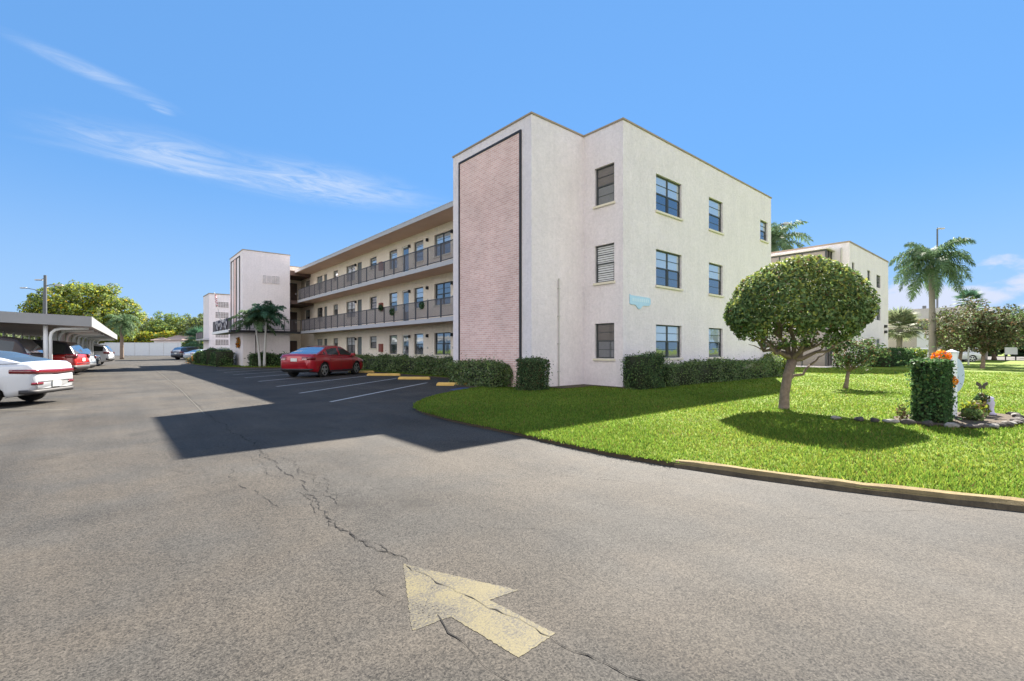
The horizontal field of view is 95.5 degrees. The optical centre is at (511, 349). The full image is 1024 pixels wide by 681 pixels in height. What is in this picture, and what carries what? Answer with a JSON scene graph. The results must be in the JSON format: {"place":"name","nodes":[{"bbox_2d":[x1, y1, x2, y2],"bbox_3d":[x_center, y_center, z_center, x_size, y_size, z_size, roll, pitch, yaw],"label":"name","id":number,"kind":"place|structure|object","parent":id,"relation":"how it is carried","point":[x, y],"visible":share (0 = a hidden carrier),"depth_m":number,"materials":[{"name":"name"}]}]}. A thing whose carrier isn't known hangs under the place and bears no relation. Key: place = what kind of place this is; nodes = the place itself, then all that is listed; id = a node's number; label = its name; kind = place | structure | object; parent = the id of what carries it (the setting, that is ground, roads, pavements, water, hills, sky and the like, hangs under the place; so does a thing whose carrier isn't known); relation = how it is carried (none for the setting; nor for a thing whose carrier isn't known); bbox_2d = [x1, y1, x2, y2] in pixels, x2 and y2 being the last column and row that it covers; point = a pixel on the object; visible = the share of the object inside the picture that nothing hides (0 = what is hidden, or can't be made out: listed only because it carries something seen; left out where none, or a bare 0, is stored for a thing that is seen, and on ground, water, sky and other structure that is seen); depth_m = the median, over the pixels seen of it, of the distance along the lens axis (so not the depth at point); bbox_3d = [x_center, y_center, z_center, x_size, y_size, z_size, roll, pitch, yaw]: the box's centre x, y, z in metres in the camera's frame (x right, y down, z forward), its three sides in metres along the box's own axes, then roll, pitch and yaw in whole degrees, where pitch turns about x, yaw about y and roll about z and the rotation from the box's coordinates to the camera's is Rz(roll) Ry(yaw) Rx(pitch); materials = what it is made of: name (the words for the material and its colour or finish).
{"place":"outdoors","nodes":[
{"label":"outdoors","id":0,"kind":"place"},
{"bbox_2d":[196,293,229,348],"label":"apartment building","id":1,"kind":"structure","parent":0,"point":[210,317],"depth_m":68.22,"materials":[{"name":"white paint"}]},
{"bbox_2d":[194,363,449,378],"bbox_3d":[-16.885,1.375,34.727,8.000,0.070,40.300,0,0,-41],"label":"lawn strip","id":2,"kind":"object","parent":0,"point":[360,370],"visible":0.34,"depth_m":30.01,"materials":[{"name":"plant"}]},
{"bbox_2d":[192,349,202,363],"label":"shrub","id":3,"kind":"object","parent":2,"relation":"on","point":[196,355],"visible":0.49,"depth_m":43.89,"materials":[{"name":"green plant"}]},
{"bbox_2d":[197,347,217,364],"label":"shrub","id":4,"kind":"object","parent":2,"relation":"on","point":[205,356],"visible":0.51,"depth_m":41.05,"materials":[{"name":"green plant"}]},
{"bbox_2d":[208,347,235,366],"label":"shrub","id":5,"kind":"object","parent":2,"relation":"on","point":[220,357],"visible":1,"depth_m":38.21,"materials":[{"name":"green plant"}]},
{"bbox_2d":[228,300,288,366],"bbox_3d":[-19.456,-1.247,36.346,4.260,5.203,3.465,0,0,11],"label":"palm tree","id":6,"kind":"object","parent":2,"relation":"on","point":[258,315],"visible":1,"depth_m":36.16,"materials":[{"name":"green plant"}]},
{"bbox_2d":[244,350,279,366],"bbox_3d":[-20.239,0.774,37.849,2.683,1.558,1.770,0,0,-41],"label":"shrub","id":7,"kind":"object","parent":2,"relation":"on","point":[271,358],"visible":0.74,"depth_m":37.45,"materials":[{"name":"green plant"}]},
{"bbox_2d":[354,350,452,376],"bbox_3d":[-7.586,0.771,28.702,1.716,1.524,20.197,0,0,-41],"label":"hedge","id":8,"kind":"object","parent":2,"relation":"on","point":[426,364],"visible":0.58,"depth_m":26.53,"materials":[{"name":"green plant"}]},
{"bbox_2d":[0,356,1023,680],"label":"road","id":9,"kind":"structure","parent":0,"point":[144,536],"depth_m":3.21,"materials":[{"name":"grey asphalt"}]},
{"bbox_2d":[0,336,48,356],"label":"parked van","id":10,"kind":"object","parent":9,"relation":"on","point":[24,346],"visible":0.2,"depth_m":18.55,"materials":[{"name":"brown paint"}]},
{"bbox_2d":[0,350,73,400],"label":"parked car","id":11,"kind":"object","parent":9,"relation":"on","point":[25,377],"visible":1,"depth_m":11.66,"materials":[{"name":"white paint"}]},
{"bbox_2d":[34,275,63,313],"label":"utility pole","id":12,"kind":"object","parent":9,"relation":"on","point":[44,280],"visible":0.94,"depth_m":59.88,"materials":[{"name":"grey metal"}]},
{"bbox_2d":[0,311,116,373],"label":"carport","id":13,"kind":"object","parent":9,"relation":"on","point":[52,327],"visible":0.75,"depth_m":20.58,"materials":[{"name":"white metal"}]},
{"bbox_2d":[30,339,89,371],"bbox_3d":[-22.811,0.456,21.141,5.173,1.879,2.376,0,0,-26],"label":"parked car","id":14,"kind":"object","parent":9,"relation":"on","point":[76,355],"visible":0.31,"depth_m":21.46,"materials":[{"name":"red paint"}]},
{"bbox_2d":[15,279,147,343],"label":"tree","id":15,"kind":"object","parent":9,"relation":"on","point":[98,302],"visible":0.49,"depth_m":72.13,"materials":[{"name":"green plant"}]},
{"bbox_2d":[75,347,96,373],"bbox_3d":[-26.312,0.570,25.912,4.550,1.653,2.090,0,0,-29],"label":"parked car","id":16,"kind":"object","parent":9,"relation":"on","point":[92,359],"visible":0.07,"depth_m":27.05,"materials":[{"name":"grey paint"}]},
{"bbox_2d":[88,344,114,364],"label":"parked car","id":17,"kind":"object","parent":9,"relation":"on","point":[106,353],"visible":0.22,"depth_m":40.01,"materials":[{"name":"grey paint"}]},
{"bbox_2d":[103,313,142,358],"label":"palm tree","id":18,"kind":"object","parent":9,"relation":"on","point":[120,319],"visible":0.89,"depth_m":67.77,"materials":[{"name":"green plant"}]},
{"bbox_2d":[91,343,180,355],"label":"boundary wall","id":19,"kind":"structure","parent":9,"relation":"on","point":[148,349],"depth_m":110.03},
{"bbox_2d":[110,330,176,342],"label":"hedge","id":20,"kind":"object","parent":9,"relation":"on","point":[145,337],"visible":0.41,"depth_m":112.97,"materials":[{"name":"green plant"}]},
{"bbox_2d":[133,316,157,331],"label":"tree","id":21,"kind":"object","parent":9,"relation":"on","point":[144,325],"visible":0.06,"depth_m":121.35,"materials":[{"name":"green plant"}]},
{"bbox_2d":[143,310,190,334],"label":"tree","id":22,"kind":"object","parent":9,"relation":"on","point":[167,323],"visible":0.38,"depth_m":120.49,"materials":[{"name":"green plant"}]},
{"bbox_2d":[152,335,188,342],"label":"house","id":23,"kind":"structure","parent":9,"relation":"on","point":[176,339],"depth_m":111.14,"materials":[{"name":"white paint"}]},
{"bbox_2d":[171,347,198,359],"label":"parked car","id":24,"kind":"object","parent":9,"relation":"on","point":[177,353],"visible":0.36,"depth_m":64.50,"materials":[{"name":"blue paint"}]},
{"bbox_2d":[176,313,202,335],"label":"tree","id":25,"kind":"object","parent":9,"relation":"on","point":[195,322],"visible":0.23,"depth_m":115.54,"materials":[{"name":"green plant"}]},
{"bbox_2d":[183,326,202,348],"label":"fan palm","id":26,"kind":"object","parent":9,"relation":"on","point":[193,332],"visible":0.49,"depth_m":72.58,"materials":[{"name":"green plant"}]},
{"bbox_2d":[183,349,206,359],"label":"parked car","id":27,"kind":"object","parent":9,"relation":"on","point":[188,354],"visible":0.19,"depth_m":57.88,"materials":[{"name":"grey paint"}]},
{"bbox_2d":[280,345,362,376],"bbox_3d":[-10.184,0.579,25.450,2.397,1.634,5.219,0,0,12],"label":"parked car","id":28,"kind":"object","parent":9,"relation":"on","point":[322,360],"visible":1,"depth_m":23.89,"materials":[{"name":"red paint"}]},
{"bbox_2d":[255,445,407,559],"bbox_3d":[-2.275,1.397,4.891,0.188,0.001,4.831,0,0,-39],"label":"road crack","id":29,"kind":"object","parent":9,"relation":"on","point":[324,510],"visible":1,"depth_m":4.13,"materials":[{"name":"black asphalt"}]},
{"bbox_2d":[367,373,400,375],"bbox_3d":[-6.898,1.333,25.046,1.806,0.125,0.170,0,0,1],"label":"wheel stop","id":30,"kind":"object","parent":9,"relation":"on","point":[383,374],"visible":1,"depth_m":24.97,"materials":[{"name":"yellow concrete"}]},
{"bbox_2d":[436,382,466,385],"bbox_3d":[-2.320,1.333,18.091,1.250,0.125,0.170,0,0,10],"label":"wheel stop","id":31,"kind":"object","parent":9,"relation":"on","point":[445,384],"visible":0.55,"depth_m":18.05,"materials":[{"name":"yellow concrete"}]},
{"bbox_2d":[438,615,508,680],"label":"road crack","id":32,"kind":"object","parent":9,"relation":"on","point":[448,632],"visible":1,"depth_m":2.27,"materials":[{"name":"black asphalt"}]},
{"bbox_2d":[403,564,554,656],"bbox_3d":[-0.302,1.398,2.547,1.148,0.001,0.577,0,0,24],"label":"road marking","id":33,"kind":"object","parent":9,"relation":"on","point":[496,626],"visible":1,"depth_m":2.50,"materials":[{"name":"beige paint"}]},
{"bbox_2d":[212,111,771,386],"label":"apartment building","id":34,"kind":"structure","parent":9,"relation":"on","point":[555,244],"depth_m":18.40,"materials":[{"name":"white paint"}]},
{"bbox_2d":[290,341,296,352],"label":"door","id":35,"kind":"structure","parent":34,"relation":"in","point":[293,344],"depth_m":44.20,"materials":[{"name":"brown wood"}]},
{"bbox_2d":[290,312,296,330],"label":"door","id":36,"kind":"structure","parent":34,"relation":"in","point":[293,315],"depth_m":44.20,"materials":[{"name":"grey"}]},
{"bbox_2d":[290,283,296,300],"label":"door","id":37,"kind":"structure","parent":34,"relation":"in","point":[293,286],"depth_m":44.21,"materials":[{"name":"brown"}]},
{"bbox_2d":[345,301,354,318],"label":"window","id":38,"kind":"structure","parent":34,"relation":"in","point":[350,305],"depth_m":35.34,"materials":[{"name":"grey glass"}]},
{"bbox_2d":[345,265,354,283],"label":"window","id":39,"kind":"structure","parent":34,"relation":"in","point":[351,268],"depth_m":35.34,"materials":[{"name":"grey"}]},
{"bbox_2d":[347,337,354,352],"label":"window","id":40,"kind":"structure","parent":34,"relation":"in","point":[350,341],"depth_m":35.34,"materials":[{"name":"grey"}]},
{"bbox_2d":[358,337,361,354],"bbox_3d":[-11.095,0.107,34.029,0.100,2.066,0.792,0,0,-41],"label":"door","id":41,"kind":"structure","parent":34,"relation":"in","point":[359,338],"depth_m":34.12,"materials":[{"name":"grey"}]},
{"bbox_2d":[369,336,376,349],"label":"window","id":42,"kind":"structure","parent":34,"relation":"in","point":[374,338],"depth_m":32.30,"materials":[{"name":"grey"}]},
{"bbox_2d":[369,297,376,310],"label":"window","id":43,"kind":"structure","parent":34,"relation":"in","point":[374,299],"depth_m":32.36,"materials":[{"name":"grey"}]},
{"bbox_2d":[389,250,396,270],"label":"window","id":44,"kind":"structure","parent":34,"relation":"in","point":[393,254],"depth_m":30.11,"materials":[{"name":"blue glass"}]},
{"bbox_2d":[390,335,396,354],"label":"window","id":45,"kind":"structure","parent":34,"relation":"in","point":[393,338],"depth_m":30.10,"materials":[{"name":"grey"}]},
{"bbox_2d":[390,292,396,311],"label":"window","id":46,"kind":"structure","parent":34,"relation":"in","point":[393,296],"depth_m":30.10,"materials":[{"name":"blue"}]},
{"bbox_2d":[403,335,408,355],"bbox_3d":[-6.530,0.107,28.709,0.100,2.066,0.872,0,0,-41],"label":"door","id":47,"kind":"structure","parent":34,"relation":"in","point":[405,337],"depth_m":28.78,"materials":[{"name":"glass"}]},
{"bbox_2d":[403,290,408,320],"bbox_3d":[-6.530,-2.623,28.709,0.100,2.066,0.872,0,0,-41],"label":"door","id":48,"kind":"structure","parent":34,"relation":"in","point":[405,293],"depth_m":28.78,"materials":[{"name":"blue metal"}]},
{"bbox_2d":[403,246,408,271],"bbox_3d":[-6.530,-5.353,28.709,0.100,2.066,0.872,0,0,-41],"label":"door","id":49,"kind":"structure","parent":34,"relation":"in","point":[405,249],"depth_m":28.73,"materials":[{"name":"blue glass"}]},
{"bbox_2d":[413,334,423,355],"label":"window","id":50,"kind":"structure","parent":34,"relation":"in","point":[418,337],"depth_m":27.57,"materials":[{"name":"blue"}]},
{"bbox_2d":[415,287,422,301],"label":"window","id":51,"kind":"structure","parent":34,"relation":"in","point":[418,291],"depth_m":27.58,"materials":[{"name":"blue"}]},
{"bbox_2d":[415,240,423,261],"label":"window","id":52,"kind":"structure","parent":34,"relation":"in","point":[419,245],"depth_m":27.47,"materials":[{"name":"blue"}]},
{"bbox_2d":[433,332,450,355],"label":"window","id":53,"kind":"structure","parent":34,"relation":"in","point":[443,340],"depth_m":25.51,"materials":[{"name":"blue"}]},
{"bbox_2d":[433,282,450,306],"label":"window","id":54,"kind":"structure","parent":34,"relation":"in","point":[443,290],"depth_m":25.51,"materials":[{"name":"blue"}]},
{"bbox_2d":[433,231,450,258],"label":"window","id":55,"kind":"structure","parent":34,"relation":"in","point":[446,236],"depth_m":25.48,"materials":[{"name":"blue glass"}]},
{"bbox_2d":[593,323,614,360],"bbox_3d":[3.411,-0.281,17.086,0.190,1.371,0.982,0,0,-41],"label":"window","id":56,"kind":"structure","parent":34,"relation":"in","point":[604,332],"depth_m":17.16,"materials":[{"name":"grey glass"}]},
{"bbox_2d":[593,243,614,285],"bbox_3d":[3.411,-3.126,17.086,0.190,1.461,0.982,0,0,-41],"label":"window","id":57,"kind":"structure","parent":34,"relation":"in","point":[605,253],"depth_m":17.16,"materials":[{"name":"grey"}]},
{"bbox_2d":[593,163,614,208],"bbox_3d":[3.411,-6.001,17.086,0.190,1.491,0.982,0,0,-41],"label":"window","id":58,"kind":"structure","parent":34,"relation":"in","point":[605,175],"depth_m":17.16,"materials":[{"name":"grey glass"}]},
{"bbox_2d":[629,294,650,308],"bbox_3d":[4.713,-1.750,17.089,1.310,0.500,0.028,0,0,-41],"label":"wall plaque","id":59,"kind":"object","parent":34,"relation":"attached to","point":[639,302],"depth_m":17.04,"materials":[{"name":"blue"}]},
{"bbox_2d":[656,325,683,359],"bbox_3d":[6.199,-0.281,18.436,1.972,1.371,0.190,0,0,-41],"label":"window","id":60,"kind":"structure","parent":34,"relation":"in","point":[667,337],"depth_m":18.57,"materials":[{"name":"blue glass"}]},
{"bbox_2d":[656,250,683,290],"bbox_3d":[6.199,-3.126,18.436,1.972,1.461,0.190,0,0,-41],"label":"window","id":61,"kind":"structure","parent":34,"relation":"in","point":[667,264],"depth_m":18.48,"materials":[{"name":"blue glass"}]},
{"bbox_2d":[656,175,683,220],"bbox_3d":[6.199,-6.001,18.436,1.972,1.491,0.190,0,0,-41],"label":"window","id":62,"kind":"structure","parent":34,"relation":"in","point":[667,192],"depth_m":18.48,"materials":[{"name":"blue glass"}]},
{"bbox_2d":[709,328,723,358],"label":"window","id":63,"kind":"structure","parent":34,"relation":"in","point":[714,333],"depth_m":21.09,"materials":[{"name":"blue glass"}]},
{"bbox_2d":[709,263,723,297],"bbox_3d":[9.158,-3.126,20.976,1.412,1.461,0.190,0,0,-41],"label":"window","id":64,"kind":"structure","parent":34,"relation":"in","point":[714,270],"depth_m":21.09,"materials":[{"name":"blue"}]},
{"bbox_2d":[709,198,723,234],"bbox_3d":[9.158,-6.001,20.976,1.412,1.491,0.190,0,0,-41],"label":"window","id":65,"kind":"structure","parent":34,"relation":"in","point":[714,206],"depth_m":21.09,"materials":[{"name":"blue glass"}]},
{"bbox_2d":[760,221,768,243],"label":"window","id":66,"kind":"structure","parent":34,"relation":"in","point":[762,224],"depth_m":24.57,"materials":[{"name":"blue glass"}]},
{"bbox_2d":[406,565,644,680],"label":"road crack","id":67,"kind":"object","parent":9,"relation":"on","point":[547,635],"visible":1,"depth_m":2.18,"materials":[{"name":"black asphalt"}]},
{"bbox_2d":[674,460,1023,511],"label":"kerb","id":68,"kind":"structure","parent":9,"relation":"on","point":[986,501],"depth_m":4.55,"materials":[{"name":"concrete"}]},
{"bbox_2d":[951,287,985,307],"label":"fan palm","id":69,"kind":"object","parent":9,"relation":"on","point":[973,293],"visible":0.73,"depth_m":69.53,"materials":[{"name":"green plant"}]},
{"bbox_2d":[991,311,1023,359],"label":"tree","id":70,"kind":"object","parent":9,"relation":"on","point":[994,357],"visible":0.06,"depth_m":62.88,"materials":[{"name":"green plant"}]},
{"bbox_2d":[0,0,1023,320],"label":"sky","id":71,"kind":"structure","parent":0,"point":[145,145],"materials":[{"name":"blue"}]},
{"bbox_2d":[413,360,1023,497],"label":"lawn","id":72,"kind":"structure","parent":0,"point":[1007,367],"depth_m":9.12,"materials":[{"name":"plant"}]},
{"bbox_2d":[444,353,514,387],"bbox_3d":[-1.401,0.803,17.614,1.570,1.363,3.752,0,0,-41],"label":"hedge","id":73,"kind":"object","parent":72,"relation":"on","point":[469,372],"visible":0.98,"depth_m":17.17,"materials":[{"name":"green plant"}]},
{"bbox_2d":[513,351,553,390],"bbox_3d":[0.803,0.722,15.672,1.622,1.374,1.191,0,0,-41],"label":"box hedge","id":74,"kind":"object","parent":72,"relation":"on","point":[531,372],"visible":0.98,"depth_m":15.39,"materials":[{"name":"green plant"}]},
{"bbox_2d":[620,350,668,389],"bbox_3d":[4.612,0.696,16.370,2.013,1.603,1.527,0,0,-41],"label":"hedge","id":75,"kind":"object","parent":72,"relation":"on","point":[642,371],"visible":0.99,"depth_m":15.91,"materials":[{"name":"green plant"}]},
{"bbox_2d":[550,375,782,388],"bbox_3d":[7.898,1.359,20.511,15.358,0.083,2.507,0,0,-39],"label":"mulch bed","id":76,"kind":"object","parent":72,"relation":"on","point":[569,386],"visible":0.27,"depth_m":16.66,"materials":[{"name":"soil"}]},
{"bbox_2d":[662,354,782,386],"bbox_3d":[9.405,0.765,20.506,11.053,1.426,1.563,0,0,-41],"label":"hedge","id":77,"kind":"object","parent":72,"relation":"on","point":[692,371],"visible":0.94,"depth_m":19.26,"materials":[{"name":"green plant"}]},
{"bbox_2d":[762,352,801,374],"bbox_3d":[13.801,0.759,24.281,2.070,1.495,2.191,0,0,-4],"label":"shrub","id":78,"kind":"object","parent":72,"relation":"on","point":[783,360],"visible":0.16,"depth_m":23.88,"materials":[{"name":"green plant"}]},
{"bbox_2d":[771,220,813,251],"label":"palm tree","id":79,"kind":"object","parent":72,"relation":"on","point":[778,234],"visible":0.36,"depth_m":43.49,"materials":[{"name":"green plant"}]},
{"bbox_2d":[723,254,880,408],"bbox_3d":[6.433,-0.349,10.512,3.028,3.522,2.949,0,0,-41],"label":"lawn tree","id":80,"kind":"object","parent":72,"relation":"on","point":[851,311],"visible":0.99,"depth_m":9.73,"materials":[{"name":"green plant"}]},
{"bbox_2d":[771,241,888,367],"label":"apartment building","id":81,"kind":"structure","parent":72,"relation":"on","point":[870,266],"depth_m":37.62,"materials":[{"name":"white paint"}]},
{"bbox_2d":[823,333,890,388],"bbox_3d":[11.810,0.350,16.053,1.954,2.012,1.903,0,0,-41],"label":"young tree","id":82,"kind":"object","parent":72,"relation":"on","point":[860,356],"visible":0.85,"depth_m":15.81,"materials":[{"name":"green plant"}]},
{"bbox_2d":[870,345,916,366],"bbox_3d":[31.749,0.559,38.873,8.462,1.864,2.143,0,0,-41],"label":"hedge","id":83,"kind":"object","parent":72,"relation":"on","point":[901,353],"visible":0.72,"depth_m":36.87,"materials":[{"name":"green plant"}]},
{"bbox_2d":[888,306,924,347],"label":"fan palm","id":84,"kind":"object","parent":72,"relation":"on","point":[898,319],"visible":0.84,"depth_m":52.79,"materials":[{"name":"green plant"}]},
{"bbox_2d":[900,419,915,424],"bbox_3d":[7.085,1.302,8.338,0.124,0.122,0.224,0,0,-41],"label":"edging stone","id":85,"kind":"object","parent":72,"relation":"on","point":[907,421],"visible":0.88,"depth_m":8.31,"materials":[{"name":"grey stone"}]},
{"bbox_2d":[908,346,927,358],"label":"shrub","id":86,"kind":"object","parent":72,"relation":"on","point":[919,351],"visible":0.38,"depth_m":41.76,"materials":[{"name":"green plant"}]},
{"bbox_2d":[888,237,976,358],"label":"royal palm","id":87,"kind":"object","parent":72,"relation":"on","point":[930,274],"visible":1,"depth_m":44.73,"materials":[{"name":"green plant"}]},
{"bbox_2d":[944,422,959,427],"bbox_3d":[7.557,1.298,7.993,0.254,0.104,0.147,0,0,0],"label":"edging stone","id":88,"kind":"object","parent":72,"relation":"on","point":[950,424],"visible":0.89,"depth_m":7.96,"materials":[{"name":"grey stone"}]},
{"bbox_2d":[894,412,1013,427],"bbox_3d":[8.634,1.344,8.980,3.132,0.072,1.397,0,0,-29],"label":"mulch bed","id":89,"kind":"object","parent":72,"relation":"on","point":[999,417],"visible":0.16,"depth_m":8.60,"materials":[{"name":"stone"}]},
{"bbox_2d":[896,404,907,419],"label":"flowering plant","id":90,"kind":"object","parent":89,"relation":"on","point":[903,409],"visible":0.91,"depth_m":8.65,"materials":[{"name":"green plant"}]},
{"bbox_2d":[890,346,976,423],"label":"ivy column","id":91,"kind":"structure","parent":89,"relation":"on","point":[932,397],"depth_m":8.43,"materials":[{"name":"green plant"}]},
{"bbox_2d":[930,350,952,359],"bbox_3d":[8.021,0.128,8.697,0.337,0.262,0.310,0,0,-41],"label":"flower wreath","id":92,"kind":"object","parent":91,"relation":"on","point":[939,355],"visible":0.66,"depth_m":8.63,"materials":[{"name":"orange plant"}]},
{"bbox_2d":[946,349,964,415],"bbox_3d":[8.755,0.671,9.222,0.415,1.358,0.150,0,0,-4],"label":"sign","id":93,"kind":"object","parent":89,"relation":"on","point":[959,374],"visible":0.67,"depth_m":9.21,"materials":[{"name":"white"}]},
{"bbox_2d":[958,407,988,420],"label":"flowering plant","id":94,"kind":"object","parent":89,"relation":"on","point":[978,414],"visible":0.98,"depth_m":8.64,"materials":[{"name":"green plant"}]},
{"bbox_2d":[960,399,991,416],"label":"flowering plant","id":95,"kind":"object","parent":89,"relation":"on","point":[974,404],"visible":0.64,"depth_m":9.14,"materials":[{"name":"green plant"}]},
{"bbox_2d":[973,392,990,403],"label":"flowering plant","id":96,"kind":"object","parent":89,"relation":"on","point":[984,397],"visible":0.87,"depth_m":9.31,"materials":[{"name":"green plant"}]},
{"bbox_2d":[985,396,996,414],"bbox_3d":[9.652,1.133,9.419,0.220,0.385,0.230,0,0,-41],"label":"garden ornament","id":97,"kind":"object","parent":89,"relation":"on","point":[991,403],"visible":0.43,"depth_m":9.34,"materials":[{"name":"white stone"}]},
{"bbox_2d":[917,297,1002,361],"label":"magnolia tree","id":98,"kind":"object","parent":72,"relation":"on","point":[943,342],"visible":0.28,"depth_m":44.58,"materials":[{"name":"green plant"}]},
{"bbox_2d":[942,348,981,361],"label":"parked car","id":99,"kind":"object","parent":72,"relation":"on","point":[974,356],"visible":0.29,"depth_m":52.18,"materials":[{"name":"grey paint"}]},
{"bbox_2d":[963,424,981,428],"bbox_3d":[7.792,1.301,7.875,0.288,0.080,0.120,0,0,-2],"label":"edging stone","id":100,"kind":"object","parent":72,"relation":"on","point":[972,426],"visible":0.96,"depth_m":7.84,"materials":[{"name":"grey stone"}]},
{"bbox_2d":[938,303,1023,368],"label":"magnolia tree","id":101,"kind":"object","parent":72,"relation":"on","point":[975,334],"visible":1,"depth_m":32.82,"materials":[{"name":"green plant"}]},
{"bbox_2d":[1005,347,1017,360],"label":"lawn sign","id":102,"kind":"object","parent":72,"relation":"on","point":[1011,350],"visible":0.95,"depth_m":59.00,"materials":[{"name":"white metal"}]},
{"bbox_2d":[888,306,987,360],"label":"apartment building","id":103,"kind":"structure","parent":0,"point":[917,341],"depth_m":57.01,"materials":[{"name":"beige paint"}]},
{"bbox_2d":[998,353,1023,356],"bbox_3d":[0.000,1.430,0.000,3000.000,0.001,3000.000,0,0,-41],"label":"ground","id":104,"kind":"structure","parent":0,"point":[1009,355],"depth_m":98.11,"materials":[{"name":"plant"}]},
{"bbox_2d":[984,311,1023,355],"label":"distant woodland","id":105,"kind":"object","parent":104,"relation":"on","point":[1020,352],"depth_m":99.61,"materials":[{"name":"green plant"}]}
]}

